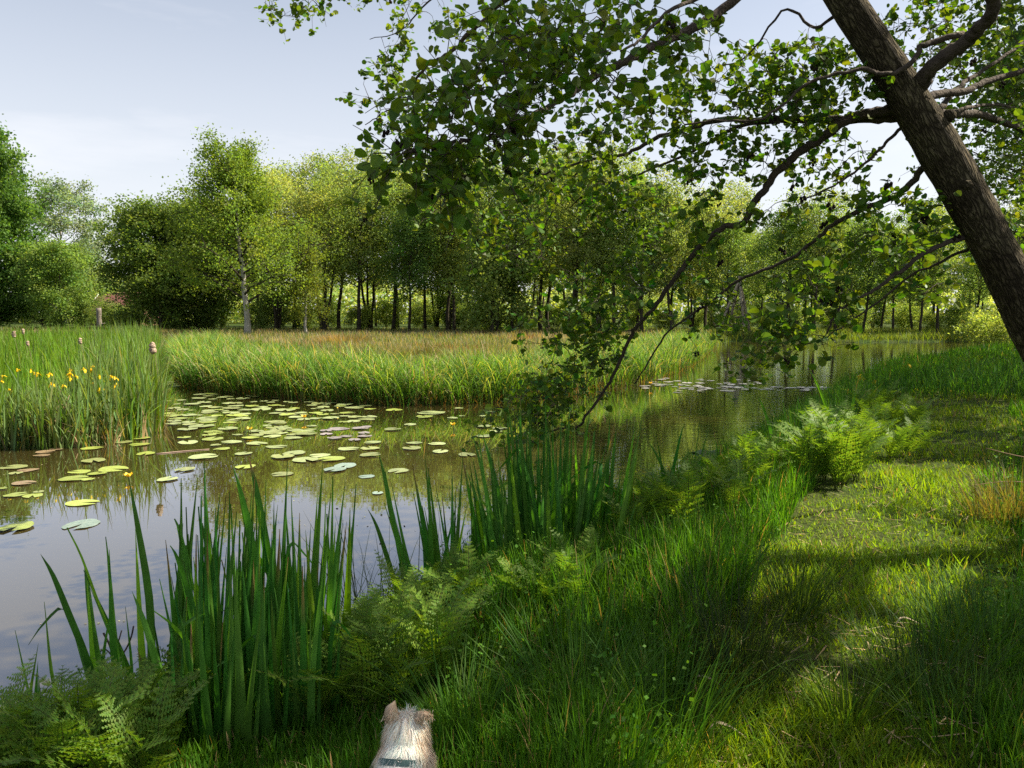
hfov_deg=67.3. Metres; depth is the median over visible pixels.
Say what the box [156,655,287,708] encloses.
fern
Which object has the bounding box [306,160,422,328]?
alder tree
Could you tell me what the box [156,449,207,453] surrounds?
floating reed stalk
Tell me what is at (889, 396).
fern
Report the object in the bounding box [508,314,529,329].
shrub
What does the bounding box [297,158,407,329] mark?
alder tree
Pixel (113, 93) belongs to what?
sky
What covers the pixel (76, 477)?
lily pad
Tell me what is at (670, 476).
fern
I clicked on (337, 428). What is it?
lily pad
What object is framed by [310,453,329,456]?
lily pad
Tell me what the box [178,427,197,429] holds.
lily pad
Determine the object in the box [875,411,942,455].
fern
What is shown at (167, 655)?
fern
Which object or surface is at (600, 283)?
alder tree
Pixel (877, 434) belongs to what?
fern
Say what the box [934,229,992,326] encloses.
alder tree
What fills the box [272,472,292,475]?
lily pad
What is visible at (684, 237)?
alder tree
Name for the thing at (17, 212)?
poplar tree
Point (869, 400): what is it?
fern
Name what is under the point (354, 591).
rush tuft
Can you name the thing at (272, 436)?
lily pad
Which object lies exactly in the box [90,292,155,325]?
house
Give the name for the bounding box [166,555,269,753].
iris plant
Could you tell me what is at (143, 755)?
fern
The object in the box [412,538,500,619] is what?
fern
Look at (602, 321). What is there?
shrub
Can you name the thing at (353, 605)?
fern
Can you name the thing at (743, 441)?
shrub
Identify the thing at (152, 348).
cattail
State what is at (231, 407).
lily pad
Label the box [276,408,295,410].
lily pad
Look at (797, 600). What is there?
grass tussock
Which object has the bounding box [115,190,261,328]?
dark tree
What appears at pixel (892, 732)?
litter
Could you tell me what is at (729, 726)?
dead leaf
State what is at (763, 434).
fern
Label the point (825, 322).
shrub
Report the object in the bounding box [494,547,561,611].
fern
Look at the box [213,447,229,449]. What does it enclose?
lily pad
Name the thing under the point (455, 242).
alder tree
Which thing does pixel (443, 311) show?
shrub
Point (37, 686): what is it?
iris plant
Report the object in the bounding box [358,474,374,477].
lily pad
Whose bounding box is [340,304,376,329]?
shrub
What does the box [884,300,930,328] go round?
shrub
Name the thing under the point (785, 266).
alder tree
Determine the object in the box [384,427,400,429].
lily pad
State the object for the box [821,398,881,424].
fern
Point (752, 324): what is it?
shrub
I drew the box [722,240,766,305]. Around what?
alder tree
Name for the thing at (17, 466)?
lily pad
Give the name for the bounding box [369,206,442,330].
alder tree
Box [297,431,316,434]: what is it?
lily pad
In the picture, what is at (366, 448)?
lily pad
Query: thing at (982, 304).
alder tree
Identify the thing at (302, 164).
alder tree
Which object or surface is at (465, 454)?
lily pad
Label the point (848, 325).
shrub
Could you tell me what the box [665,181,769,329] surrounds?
alder tree
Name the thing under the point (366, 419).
lily pad
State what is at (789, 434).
fern
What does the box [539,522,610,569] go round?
fern
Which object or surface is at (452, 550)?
fern
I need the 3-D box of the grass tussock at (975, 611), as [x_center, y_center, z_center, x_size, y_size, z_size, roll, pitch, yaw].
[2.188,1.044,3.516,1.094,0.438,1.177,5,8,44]
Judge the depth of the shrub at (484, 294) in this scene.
58.58 m
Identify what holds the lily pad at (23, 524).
on the water
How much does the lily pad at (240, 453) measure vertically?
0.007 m
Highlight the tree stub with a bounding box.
[96,308,104,326]
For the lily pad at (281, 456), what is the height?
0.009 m
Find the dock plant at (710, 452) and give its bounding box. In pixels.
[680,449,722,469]
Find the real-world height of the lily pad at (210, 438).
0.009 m
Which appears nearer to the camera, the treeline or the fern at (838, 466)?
the fern at (838, 466)
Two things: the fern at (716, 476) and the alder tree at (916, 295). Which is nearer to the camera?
the fern at (716, 476)
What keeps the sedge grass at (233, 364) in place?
on the ground at (830, 491)
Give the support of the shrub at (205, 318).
on the ground at (830, 491)
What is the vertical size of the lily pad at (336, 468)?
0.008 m
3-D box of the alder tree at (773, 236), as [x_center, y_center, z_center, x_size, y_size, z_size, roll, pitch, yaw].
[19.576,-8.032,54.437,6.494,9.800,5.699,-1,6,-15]
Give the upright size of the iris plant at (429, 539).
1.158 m
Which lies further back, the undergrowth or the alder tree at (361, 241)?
the alder tree at (361, 241)
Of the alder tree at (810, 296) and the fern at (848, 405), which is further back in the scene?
the alder tree at (810, 296)
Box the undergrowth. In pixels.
[437,392,1023,767]
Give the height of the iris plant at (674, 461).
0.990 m
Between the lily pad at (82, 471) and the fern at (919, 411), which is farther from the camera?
the fern at (919, 411)
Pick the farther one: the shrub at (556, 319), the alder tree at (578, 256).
the shrub at (556, 319)
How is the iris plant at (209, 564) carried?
on the ground at (830, 491)
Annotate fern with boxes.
[0,654,64,740]
[0,657,164,767]
[0,657,174,767]
[0,665,88,767]
[0,669,71,767]
[0,678,154,767]
[2,666,130,715]
[7,680,81,754]
[57,667,208,761]
[61,654,170,697]
[64,666,215,767]
[67,662,170,719]
[72,648,197,723]
[76,657,206,752]
[129,635,194,702]
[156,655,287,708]
[157,646,185,695]
[248,621,380,713]
[289,611,428,714]
[307,581,408,679]
[324,593,433,661]
[326,589,411,639]
[329,596,451,700]
[350,575,453,662]
[351,588,415,616]
[369,550,446,602]
[378,565,459,648]
[380,549,466,601]
[381,572,500,685]
[386,563,499,646]
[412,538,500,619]
[421,537,499,593]
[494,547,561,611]
[504,556,582,614]
[527,539,624,600]
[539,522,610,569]
[570,708,658,748]
[596,486,667,533]
[621,469,679,526]
[636,455,709,522]
[637,465,702,520]
[657,447,738,504]
[689,454,734,485]
[702,452,782,509]
[703,451,752,492]
[712,438,794,485]
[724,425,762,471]
[742,426,795,465]
[747,428,784,457]
[755,411,847,480]
[766,407,836,463]
[772,399,879,450]
[774,411,867,481]
[779,398,860,430]
[783,403,895,489]
[792,400,889,481]
[795,417,899,451]
[803,404,880,428]
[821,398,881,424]
[835,405,903,456]
[843,384,880,412]
[851,395,899,421]
[863,379,906,405]
[863,406,908,441]
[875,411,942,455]
[875,423,915,459]
[882,392,908,425]
[895,395,940,425]
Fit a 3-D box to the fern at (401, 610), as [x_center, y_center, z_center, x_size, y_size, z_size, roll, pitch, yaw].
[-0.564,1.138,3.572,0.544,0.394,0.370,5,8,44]
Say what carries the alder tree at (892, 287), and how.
on the ground at (830, 491)
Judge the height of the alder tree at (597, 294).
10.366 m
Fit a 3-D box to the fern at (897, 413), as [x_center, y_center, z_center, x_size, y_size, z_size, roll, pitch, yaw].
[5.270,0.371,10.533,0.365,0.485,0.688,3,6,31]
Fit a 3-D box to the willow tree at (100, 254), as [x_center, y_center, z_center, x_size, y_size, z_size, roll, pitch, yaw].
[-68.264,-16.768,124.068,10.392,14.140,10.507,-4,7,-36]
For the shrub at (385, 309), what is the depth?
78.47 m
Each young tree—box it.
[0,247,76,326]
[2,231,114,327]
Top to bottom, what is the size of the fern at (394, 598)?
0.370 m
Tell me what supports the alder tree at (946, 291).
on the ground at (830, 491)
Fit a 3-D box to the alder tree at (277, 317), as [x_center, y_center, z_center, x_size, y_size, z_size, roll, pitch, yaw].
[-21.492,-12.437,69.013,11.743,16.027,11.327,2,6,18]
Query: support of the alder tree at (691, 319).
on the ground at (830, 491)
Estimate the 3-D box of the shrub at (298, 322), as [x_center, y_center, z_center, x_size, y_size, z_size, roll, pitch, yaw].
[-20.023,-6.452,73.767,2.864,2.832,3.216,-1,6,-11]
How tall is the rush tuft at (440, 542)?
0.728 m
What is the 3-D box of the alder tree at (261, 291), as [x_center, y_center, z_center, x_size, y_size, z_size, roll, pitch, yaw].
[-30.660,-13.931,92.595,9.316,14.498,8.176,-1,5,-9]
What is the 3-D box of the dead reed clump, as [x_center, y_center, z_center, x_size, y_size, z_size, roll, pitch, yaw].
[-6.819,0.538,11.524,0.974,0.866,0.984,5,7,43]
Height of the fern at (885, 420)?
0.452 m
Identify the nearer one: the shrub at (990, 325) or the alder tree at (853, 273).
the shrub at (990, 325)
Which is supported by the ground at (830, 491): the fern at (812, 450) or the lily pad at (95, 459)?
the fern at (812, 450)
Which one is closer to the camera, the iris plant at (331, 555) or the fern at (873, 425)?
the iris plant at (331, 555)
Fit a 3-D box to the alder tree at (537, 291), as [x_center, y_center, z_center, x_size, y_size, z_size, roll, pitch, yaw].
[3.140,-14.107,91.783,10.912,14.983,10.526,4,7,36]
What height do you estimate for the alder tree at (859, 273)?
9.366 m
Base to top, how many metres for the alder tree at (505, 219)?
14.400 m
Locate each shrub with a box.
[63,292,107,326]
[89,300,124,326]
[103,302,139,326]
[122,300,155,326]
[147,302,173,327]
[191,304,221,328]
[205,298,235,327]
[238,298,266,328]
[249,286,296,329]
[293,305,314,328]
[311,291,344,327]
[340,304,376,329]
[369,296,407,327]
[403,298,442,328]
[429,288,467,327]
[436,233,550,331]
[450,293,481,330]
[470,300,509,330]
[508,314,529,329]
[541,303,564,327]
[559,299,594,325]
[589,298,619,326]
[615,286,664,329]
[648,308,681,330]
[681,305,711,328]
[698,299,744,330]
[734,297,766,327]
[749,297,795,329]
[781,301,808,325]
[816,308,840,329]
[838,300,877,329]
[854,295,891,326]
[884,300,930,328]
[917,310,949,329]
[941,299,975,329]
[948,301,1010,342]
[971,305,997,328]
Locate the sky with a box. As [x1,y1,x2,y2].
[0,0,1023,312]
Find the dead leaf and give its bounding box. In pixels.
[707,721,746,737]
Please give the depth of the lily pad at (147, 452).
10.81 m
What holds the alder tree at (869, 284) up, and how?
on the ground at (830, 491)
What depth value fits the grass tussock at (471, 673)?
2.84 m
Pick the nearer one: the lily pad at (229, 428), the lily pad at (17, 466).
the lily pad at (17, 466)
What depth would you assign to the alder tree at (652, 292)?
88.52 m
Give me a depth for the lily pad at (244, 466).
9.89 m
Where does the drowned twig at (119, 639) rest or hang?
in the water
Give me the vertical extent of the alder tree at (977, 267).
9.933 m
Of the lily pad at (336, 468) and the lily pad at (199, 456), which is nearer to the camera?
the lily pad at (336, 468)
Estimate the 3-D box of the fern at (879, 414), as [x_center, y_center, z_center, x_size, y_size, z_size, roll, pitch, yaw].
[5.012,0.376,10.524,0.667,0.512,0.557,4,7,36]
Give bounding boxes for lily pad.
[0,464,27,468]
[0,521,33,530]
[3,492,27,496]
[11,480,35,484]
[17,468,38,471]
[22,493,42,497]
[35,450,54,452]
[58,475,87,480]
[61,519,99,528]
[65,499,99,505]
[67,470,90,472]
[81,446,101,449]
[81,458,105,461]
[87,472,106,474]
[98,466,127,471]
[116,440,131,442]
[129,443,149,445]
[136,451,154,454]
[157,476,177,480]
[164,414,183,416]
[169,417,187,418]
[175,467,194,470]
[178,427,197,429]
[178,440,197,443]
[188,424,214,426]
[188,453,217,458]
[202,437,222,440]
[204,430,221,432]
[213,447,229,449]
[218,427,237,428]
[221,440,241,442]
[223,407,239,408]
[235,452,251,454]
[235,464,255,468]
[246,441,266,444]
[252,407,269,410]
[259,430,280,433]
[263,435,280,437]
[266,445,286,447]
[268,421,286,423]
[270,428,285,430]
[271,454,293,457]
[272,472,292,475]
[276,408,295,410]
[282,450,304,454]
[284,436,302,438]
[292,457,318,461]
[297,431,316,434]
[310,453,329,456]
[319,456,344,460]
[323,416,338,418]
[324,467,345,470]
[330,427,349,429]
[334,463,355,467]
[338,447,359,449]
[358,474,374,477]
[359,418,374,419]
[359,452,379,455]
[360,446,378,449]
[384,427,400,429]
[388,468,407,472]
[402,446,420,448]
[416,415,431,417]
[417,411,444,413]
[428,442,445,444]
[433,449,447,452]
[459,452,475,455]
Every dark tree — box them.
[79,186,240,330]
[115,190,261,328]
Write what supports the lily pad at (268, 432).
on the water
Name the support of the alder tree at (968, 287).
on the ground at (830, 491)
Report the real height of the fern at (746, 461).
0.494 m
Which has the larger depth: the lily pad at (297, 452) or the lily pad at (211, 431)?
the lily pad at (211, 431)
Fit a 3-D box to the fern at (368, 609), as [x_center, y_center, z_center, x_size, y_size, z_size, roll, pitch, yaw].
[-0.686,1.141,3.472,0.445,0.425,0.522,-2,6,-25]
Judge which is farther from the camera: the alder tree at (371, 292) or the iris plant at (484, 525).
the alder tree at (371, 292)
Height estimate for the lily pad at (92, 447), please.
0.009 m
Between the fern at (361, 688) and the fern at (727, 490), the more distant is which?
the fern at (727, 490)
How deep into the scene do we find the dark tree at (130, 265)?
67.30 m
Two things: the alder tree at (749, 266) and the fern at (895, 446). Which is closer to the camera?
the fern at (895, 446)
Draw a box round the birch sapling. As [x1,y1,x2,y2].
[276,242,339,332]
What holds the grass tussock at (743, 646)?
on the ground at (830, 491)
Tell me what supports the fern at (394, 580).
on the ground at (830, 491)
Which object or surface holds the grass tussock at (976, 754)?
on the ground at (830, 491)
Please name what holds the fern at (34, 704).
on the ground at (830, 491)
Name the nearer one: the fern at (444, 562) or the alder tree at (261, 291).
the fern at (444, 562)
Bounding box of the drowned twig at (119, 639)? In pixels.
[100,626,133,653]
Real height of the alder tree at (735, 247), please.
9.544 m
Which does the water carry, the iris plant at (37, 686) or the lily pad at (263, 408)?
the lily pad at (263, 408)
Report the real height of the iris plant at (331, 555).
1.418 m
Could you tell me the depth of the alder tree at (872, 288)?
80.66 m
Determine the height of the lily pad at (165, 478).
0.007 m
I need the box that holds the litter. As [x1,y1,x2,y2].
[667,402,1014,767]
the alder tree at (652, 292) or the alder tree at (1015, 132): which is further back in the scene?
the alder tree at (652, 292)
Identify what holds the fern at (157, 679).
on the ground at (830, 491)
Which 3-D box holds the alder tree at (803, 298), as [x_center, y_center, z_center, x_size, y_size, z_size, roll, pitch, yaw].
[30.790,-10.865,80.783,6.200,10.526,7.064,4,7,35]
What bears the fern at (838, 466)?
on the ground at (830, 491)
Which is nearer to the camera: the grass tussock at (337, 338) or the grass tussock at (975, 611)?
the grass tussock at (975, 611)
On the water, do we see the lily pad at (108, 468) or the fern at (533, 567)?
the lily pad at (108, 468)
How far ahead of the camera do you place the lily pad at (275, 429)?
12.96 m
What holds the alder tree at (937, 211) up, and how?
on the ground at (830, 491)
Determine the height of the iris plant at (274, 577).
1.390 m
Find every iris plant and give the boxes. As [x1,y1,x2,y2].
[15,602,62,699]
[28,527,133,683]
[128,478,212,722]
[165,476,204,678]
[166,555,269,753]
[176,462,265,719]
[221,457,289,690]
[255,554,356,736]
[261,461,355,699]
[368,452,466,589]
[461,432,523,561]
[485,396,590,554]
[561,407,642,544]
[641,422,707,489]
[756,393,808,445]
[809,369,858,411]
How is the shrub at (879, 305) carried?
on the ground at (830, 491)
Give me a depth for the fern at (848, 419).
8.27 m
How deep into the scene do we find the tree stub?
77.55 m
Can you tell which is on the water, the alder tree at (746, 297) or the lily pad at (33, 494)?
the lily pad at (33, 494)
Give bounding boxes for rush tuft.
[271,508,417,617]
[391,484,483,578]
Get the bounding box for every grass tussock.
[312,330,373,344]
[331,610,606,760]
[391,340,446,359]
[418,572,734,738]
[517,596,813,767]
[594,536,894,707]
[727,517,900,627]
[753,629,946,734]
[806,572,1023,722]
[855,640,1023,767]
[859,546,1023,680]
[921,446,1023,527]
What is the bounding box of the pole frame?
[717,276,750,332]
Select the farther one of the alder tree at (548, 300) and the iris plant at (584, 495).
the alder tree at (548, 300)
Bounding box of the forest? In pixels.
[63,263,996,323]
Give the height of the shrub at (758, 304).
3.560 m
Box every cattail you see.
[11,331,20,367]
[78,338,84,360]
[148,341,164,428]
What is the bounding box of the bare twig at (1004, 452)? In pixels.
[986,448,1023,456]
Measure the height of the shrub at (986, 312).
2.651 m
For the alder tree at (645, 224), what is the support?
on the ground at (830, 491)
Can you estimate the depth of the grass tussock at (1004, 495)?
5.89 m
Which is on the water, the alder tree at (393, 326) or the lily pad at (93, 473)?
the lily pad at (93, 473)
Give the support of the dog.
on the ground at (830, 491)
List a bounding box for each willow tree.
[21,169,115,323]
[71,238,113,291]
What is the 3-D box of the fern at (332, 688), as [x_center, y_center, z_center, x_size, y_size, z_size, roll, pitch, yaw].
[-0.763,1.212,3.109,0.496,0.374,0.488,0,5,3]
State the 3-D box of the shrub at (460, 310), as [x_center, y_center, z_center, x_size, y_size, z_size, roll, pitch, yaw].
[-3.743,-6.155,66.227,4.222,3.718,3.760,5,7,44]
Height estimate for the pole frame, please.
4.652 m
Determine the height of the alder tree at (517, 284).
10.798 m
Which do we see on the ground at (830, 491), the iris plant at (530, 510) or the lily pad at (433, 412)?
the iris plant at (530, 510)
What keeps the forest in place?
on the ground at (830, 491)
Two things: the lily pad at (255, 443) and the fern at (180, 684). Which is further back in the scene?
the lily pad at (255, 443)
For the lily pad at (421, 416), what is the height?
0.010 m
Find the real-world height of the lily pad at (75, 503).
0.009 m
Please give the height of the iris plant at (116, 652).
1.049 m
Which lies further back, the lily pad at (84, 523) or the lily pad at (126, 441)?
the lily pad at (126, 441)
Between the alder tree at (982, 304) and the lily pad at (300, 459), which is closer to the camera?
the lily pad at (300, 459)
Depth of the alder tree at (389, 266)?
79.43 m
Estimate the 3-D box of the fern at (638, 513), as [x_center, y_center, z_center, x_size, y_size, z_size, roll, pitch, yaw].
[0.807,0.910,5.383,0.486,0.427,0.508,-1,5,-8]
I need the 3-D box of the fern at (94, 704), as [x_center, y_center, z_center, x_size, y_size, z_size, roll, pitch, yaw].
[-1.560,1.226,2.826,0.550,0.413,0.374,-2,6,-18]
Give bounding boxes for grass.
[0,325,1006,395]
[158,326,719,405]
[682,341,1023,459]
[710,325,1004,346]
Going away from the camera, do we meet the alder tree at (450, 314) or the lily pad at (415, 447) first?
the lily pad at (415, 447)
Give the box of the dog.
[371,701,436,767]
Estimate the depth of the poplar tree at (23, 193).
90.99 m
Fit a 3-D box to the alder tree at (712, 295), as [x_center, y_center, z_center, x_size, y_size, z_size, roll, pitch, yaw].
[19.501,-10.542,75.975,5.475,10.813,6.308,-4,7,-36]
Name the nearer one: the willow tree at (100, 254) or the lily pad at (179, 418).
the lily pad at (179, 418)
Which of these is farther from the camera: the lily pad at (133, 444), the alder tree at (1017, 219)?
the alder tree at (1017, 219)
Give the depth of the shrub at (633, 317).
70.20 m
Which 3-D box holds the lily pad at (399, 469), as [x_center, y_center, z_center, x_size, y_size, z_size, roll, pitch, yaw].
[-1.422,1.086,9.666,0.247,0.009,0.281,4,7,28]
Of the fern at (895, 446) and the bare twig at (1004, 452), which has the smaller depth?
the bare twig at (1004, 452)
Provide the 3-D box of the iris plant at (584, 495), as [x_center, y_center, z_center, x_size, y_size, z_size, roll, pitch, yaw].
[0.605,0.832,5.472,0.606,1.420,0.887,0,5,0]
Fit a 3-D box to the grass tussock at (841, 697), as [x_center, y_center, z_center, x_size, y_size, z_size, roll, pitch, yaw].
[1.264,1.149,2.958,0.707,0.359,0.549,2,6,22]
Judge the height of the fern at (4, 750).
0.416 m
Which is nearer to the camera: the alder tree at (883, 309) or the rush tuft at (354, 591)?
the rush tuft at (354, 591)
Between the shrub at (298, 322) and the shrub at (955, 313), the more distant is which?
the shrub at (298, 322)
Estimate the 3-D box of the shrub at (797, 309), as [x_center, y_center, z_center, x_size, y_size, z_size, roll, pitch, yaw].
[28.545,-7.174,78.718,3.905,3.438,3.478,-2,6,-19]
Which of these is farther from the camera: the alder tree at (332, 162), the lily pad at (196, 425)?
the alder tree at (332, 162)
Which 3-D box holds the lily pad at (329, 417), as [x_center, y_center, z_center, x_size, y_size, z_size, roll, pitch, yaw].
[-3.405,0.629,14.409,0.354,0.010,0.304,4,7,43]
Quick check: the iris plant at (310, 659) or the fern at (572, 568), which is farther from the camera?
the fern at (572, 568)
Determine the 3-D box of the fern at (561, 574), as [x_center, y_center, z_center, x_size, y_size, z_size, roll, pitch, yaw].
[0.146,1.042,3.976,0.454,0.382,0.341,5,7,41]
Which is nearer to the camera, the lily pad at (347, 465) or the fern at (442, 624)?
the fern at (442, 624)
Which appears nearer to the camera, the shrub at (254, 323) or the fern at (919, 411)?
the fern at (919, 411)
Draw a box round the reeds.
[0,314,183,449]
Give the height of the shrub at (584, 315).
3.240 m
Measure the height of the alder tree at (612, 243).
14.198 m
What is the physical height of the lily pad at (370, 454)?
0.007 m
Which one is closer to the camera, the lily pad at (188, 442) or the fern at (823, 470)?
the fern at (823, 470)
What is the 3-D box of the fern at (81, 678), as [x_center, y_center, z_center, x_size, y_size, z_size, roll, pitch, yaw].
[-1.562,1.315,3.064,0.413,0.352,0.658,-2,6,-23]
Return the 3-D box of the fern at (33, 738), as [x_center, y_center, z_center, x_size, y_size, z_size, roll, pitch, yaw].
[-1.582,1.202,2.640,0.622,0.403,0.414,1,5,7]
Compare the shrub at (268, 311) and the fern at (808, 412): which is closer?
the fern at (808, 412)
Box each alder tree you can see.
[204,157,330,329]
[228,203,288,325]
[238,241,287,303]
[254,0,1023,469]
[258,173,383,330]
[264,149,343,328]
[285,142,387,328]
[293,190,356,316]
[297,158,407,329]
[305,225,345,310]
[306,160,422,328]
[341,145,426,330]
[350,239,382,326]
[369,195,420,326]
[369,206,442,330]
[382,172,442,329]
[389,234,455,328]
[401,142,496,331]
[414,191,487,328]
[416,184,495,330]
[439,159,515,326]
[452,140,543,332]
[483,189,546,325]
[488,205,543,330]
[499,138,577,330]
[504,197,556,318]
[520,144,595,329]
[524,140,633,321]
[526,276,555,317]
[535,144,625,305]
[539,208,572,320]
[553,203,634,322]
[568,145,665,330]
[570,236,615,328]
[582,175,688,330]
[608,247,645,326]
[622,223,658,329]
[624,160,720,331]
[632,231,683,326]
[642,189,708,305]
[654,193,685,315]
[662,211,748,330]
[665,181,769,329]
[693,177,769,326]
[694,248,725,324]
[695,214,764,314]
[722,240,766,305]
[737,227,792,309]
[741,219,777,301]
[742,207,840,317]
[761,223,806,324]
[771,180,857,332]
[780,233,845,322]
[780,241,826,325]
[798,215,883,329]
[838,207,915,332]
[839,229,870,328]
[841,0,1023,227]
[857,250,888,325]
[866,222,923,332]
[866,231,904,329]
[881,245,941,329]
[892,192,963,314]
[897,223,931,327]
[899,224,962,332]
[900,204,971,332]
[906,0,1023,256]
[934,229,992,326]
[947,73,1023,283]
[950,242,988,322]
[962,15,1023,286]
[962,253,990,309]
[970,207,1022,290]
[1004,198,1023,249]
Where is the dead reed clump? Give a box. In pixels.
[21,391,93,446]
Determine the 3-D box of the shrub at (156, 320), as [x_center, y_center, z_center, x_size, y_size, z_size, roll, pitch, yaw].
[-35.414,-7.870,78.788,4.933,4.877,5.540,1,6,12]
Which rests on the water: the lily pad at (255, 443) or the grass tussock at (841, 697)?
the lily pad at (255, 443)
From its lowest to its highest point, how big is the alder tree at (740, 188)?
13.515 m
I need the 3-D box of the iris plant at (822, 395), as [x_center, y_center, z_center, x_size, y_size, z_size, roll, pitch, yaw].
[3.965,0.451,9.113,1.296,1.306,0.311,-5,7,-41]
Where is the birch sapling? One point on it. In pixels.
(314, 276)
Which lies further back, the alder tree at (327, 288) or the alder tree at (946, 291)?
the alder tree at (327, 288)
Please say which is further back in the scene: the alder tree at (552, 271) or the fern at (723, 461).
the alder tree at (552, 271)
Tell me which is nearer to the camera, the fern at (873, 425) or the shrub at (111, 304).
the fern at (873, 425)
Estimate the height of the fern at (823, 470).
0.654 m
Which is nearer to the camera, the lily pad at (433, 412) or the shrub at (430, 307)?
the lily pad at (433, 412)
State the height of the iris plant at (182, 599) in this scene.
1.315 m
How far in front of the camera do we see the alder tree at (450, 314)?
68.76 m
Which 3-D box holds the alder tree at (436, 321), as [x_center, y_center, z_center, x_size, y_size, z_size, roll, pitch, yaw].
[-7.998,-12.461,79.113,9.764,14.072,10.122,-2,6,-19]
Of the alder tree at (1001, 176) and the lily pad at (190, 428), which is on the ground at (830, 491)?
the alder tree at (1001, 176)
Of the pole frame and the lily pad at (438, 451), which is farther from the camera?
the pole frame
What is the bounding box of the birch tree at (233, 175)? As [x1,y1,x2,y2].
[147,123,358,334]
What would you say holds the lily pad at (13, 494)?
on the water
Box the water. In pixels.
[0,341,1006,709]
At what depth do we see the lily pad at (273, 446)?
11.38 m
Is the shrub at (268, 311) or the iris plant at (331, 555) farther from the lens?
the shrub at (268, 311)
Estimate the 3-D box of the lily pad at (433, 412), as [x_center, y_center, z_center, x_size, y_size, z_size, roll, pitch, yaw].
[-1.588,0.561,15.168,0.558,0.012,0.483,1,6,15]
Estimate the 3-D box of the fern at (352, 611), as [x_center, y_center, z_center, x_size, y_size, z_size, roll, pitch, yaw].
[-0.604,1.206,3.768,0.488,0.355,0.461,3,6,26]
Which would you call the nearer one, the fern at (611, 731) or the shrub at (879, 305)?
the fern at (611, 731)
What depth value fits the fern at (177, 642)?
3.45 m
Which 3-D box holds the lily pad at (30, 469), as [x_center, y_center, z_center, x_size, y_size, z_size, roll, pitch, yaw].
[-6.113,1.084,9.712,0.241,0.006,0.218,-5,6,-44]
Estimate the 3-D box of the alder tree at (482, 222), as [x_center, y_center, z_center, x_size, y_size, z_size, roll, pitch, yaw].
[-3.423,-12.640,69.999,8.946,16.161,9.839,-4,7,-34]
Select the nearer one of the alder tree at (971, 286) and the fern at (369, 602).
the fern at (369, 602)
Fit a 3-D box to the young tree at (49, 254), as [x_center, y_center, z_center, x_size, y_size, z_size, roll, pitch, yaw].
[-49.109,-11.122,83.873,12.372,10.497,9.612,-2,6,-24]
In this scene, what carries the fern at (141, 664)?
on the ground at (830, 491)
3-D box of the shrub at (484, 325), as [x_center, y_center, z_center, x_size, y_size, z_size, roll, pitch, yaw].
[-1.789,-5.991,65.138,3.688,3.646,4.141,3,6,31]
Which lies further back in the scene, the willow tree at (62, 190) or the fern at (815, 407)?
the willow tree at (62, 190)
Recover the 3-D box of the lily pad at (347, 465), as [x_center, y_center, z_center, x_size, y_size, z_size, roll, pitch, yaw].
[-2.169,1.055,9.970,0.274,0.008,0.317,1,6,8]
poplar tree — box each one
[0,114,60,326]
[0,140,37,297]
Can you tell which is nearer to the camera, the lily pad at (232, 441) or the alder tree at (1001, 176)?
the lily pad at (232, 441)
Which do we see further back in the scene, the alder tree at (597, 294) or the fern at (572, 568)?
the alder tree at (597, 294)
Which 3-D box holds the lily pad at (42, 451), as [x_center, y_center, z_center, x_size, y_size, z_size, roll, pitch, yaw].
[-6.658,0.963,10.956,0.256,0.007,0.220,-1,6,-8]
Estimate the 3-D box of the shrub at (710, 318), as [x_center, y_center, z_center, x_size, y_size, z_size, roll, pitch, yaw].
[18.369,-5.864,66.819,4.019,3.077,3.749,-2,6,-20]
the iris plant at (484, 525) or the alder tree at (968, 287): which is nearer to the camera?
the iris plant at (484, 525)
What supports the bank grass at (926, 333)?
on the ground at (830, 491)
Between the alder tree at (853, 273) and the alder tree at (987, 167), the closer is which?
the alder tree at (987, 167)
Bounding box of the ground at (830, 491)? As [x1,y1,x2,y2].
[0,313,1023,767]
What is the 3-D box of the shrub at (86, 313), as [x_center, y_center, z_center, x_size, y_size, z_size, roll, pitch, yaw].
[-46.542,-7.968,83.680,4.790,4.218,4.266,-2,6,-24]
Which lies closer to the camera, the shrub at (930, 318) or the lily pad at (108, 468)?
the lily pad at (108, 468)
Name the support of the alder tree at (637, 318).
on the ground at (830, 491)
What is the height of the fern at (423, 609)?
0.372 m
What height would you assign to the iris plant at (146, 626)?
1.280 m
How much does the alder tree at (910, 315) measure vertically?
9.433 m
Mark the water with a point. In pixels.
(668, 411)
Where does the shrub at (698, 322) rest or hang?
on the ground at (830, 491)
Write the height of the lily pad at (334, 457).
0.011 m
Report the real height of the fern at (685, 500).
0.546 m
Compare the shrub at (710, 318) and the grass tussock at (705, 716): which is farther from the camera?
the shrub at (710, 318)
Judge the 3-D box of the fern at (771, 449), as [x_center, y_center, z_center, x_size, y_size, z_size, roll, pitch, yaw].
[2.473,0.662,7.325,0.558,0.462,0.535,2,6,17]
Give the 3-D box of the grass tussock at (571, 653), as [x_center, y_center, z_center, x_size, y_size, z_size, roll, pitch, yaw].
[0.223,1.060,2.807,1.130,0.623,1.189,-2,6,-18]
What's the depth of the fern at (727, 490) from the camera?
6.14 m
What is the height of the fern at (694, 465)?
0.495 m
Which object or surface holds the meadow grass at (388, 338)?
on the ground at (830, 491)
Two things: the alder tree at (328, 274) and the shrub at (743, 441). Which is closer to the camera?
the shrub at (743, 441)
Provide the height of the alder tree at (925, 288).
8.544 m
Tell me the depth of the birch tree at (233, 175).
53.92 m
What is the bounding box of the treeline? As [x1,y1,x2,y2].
[2,270,105,322]
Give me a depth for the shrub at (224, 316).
80.67 m

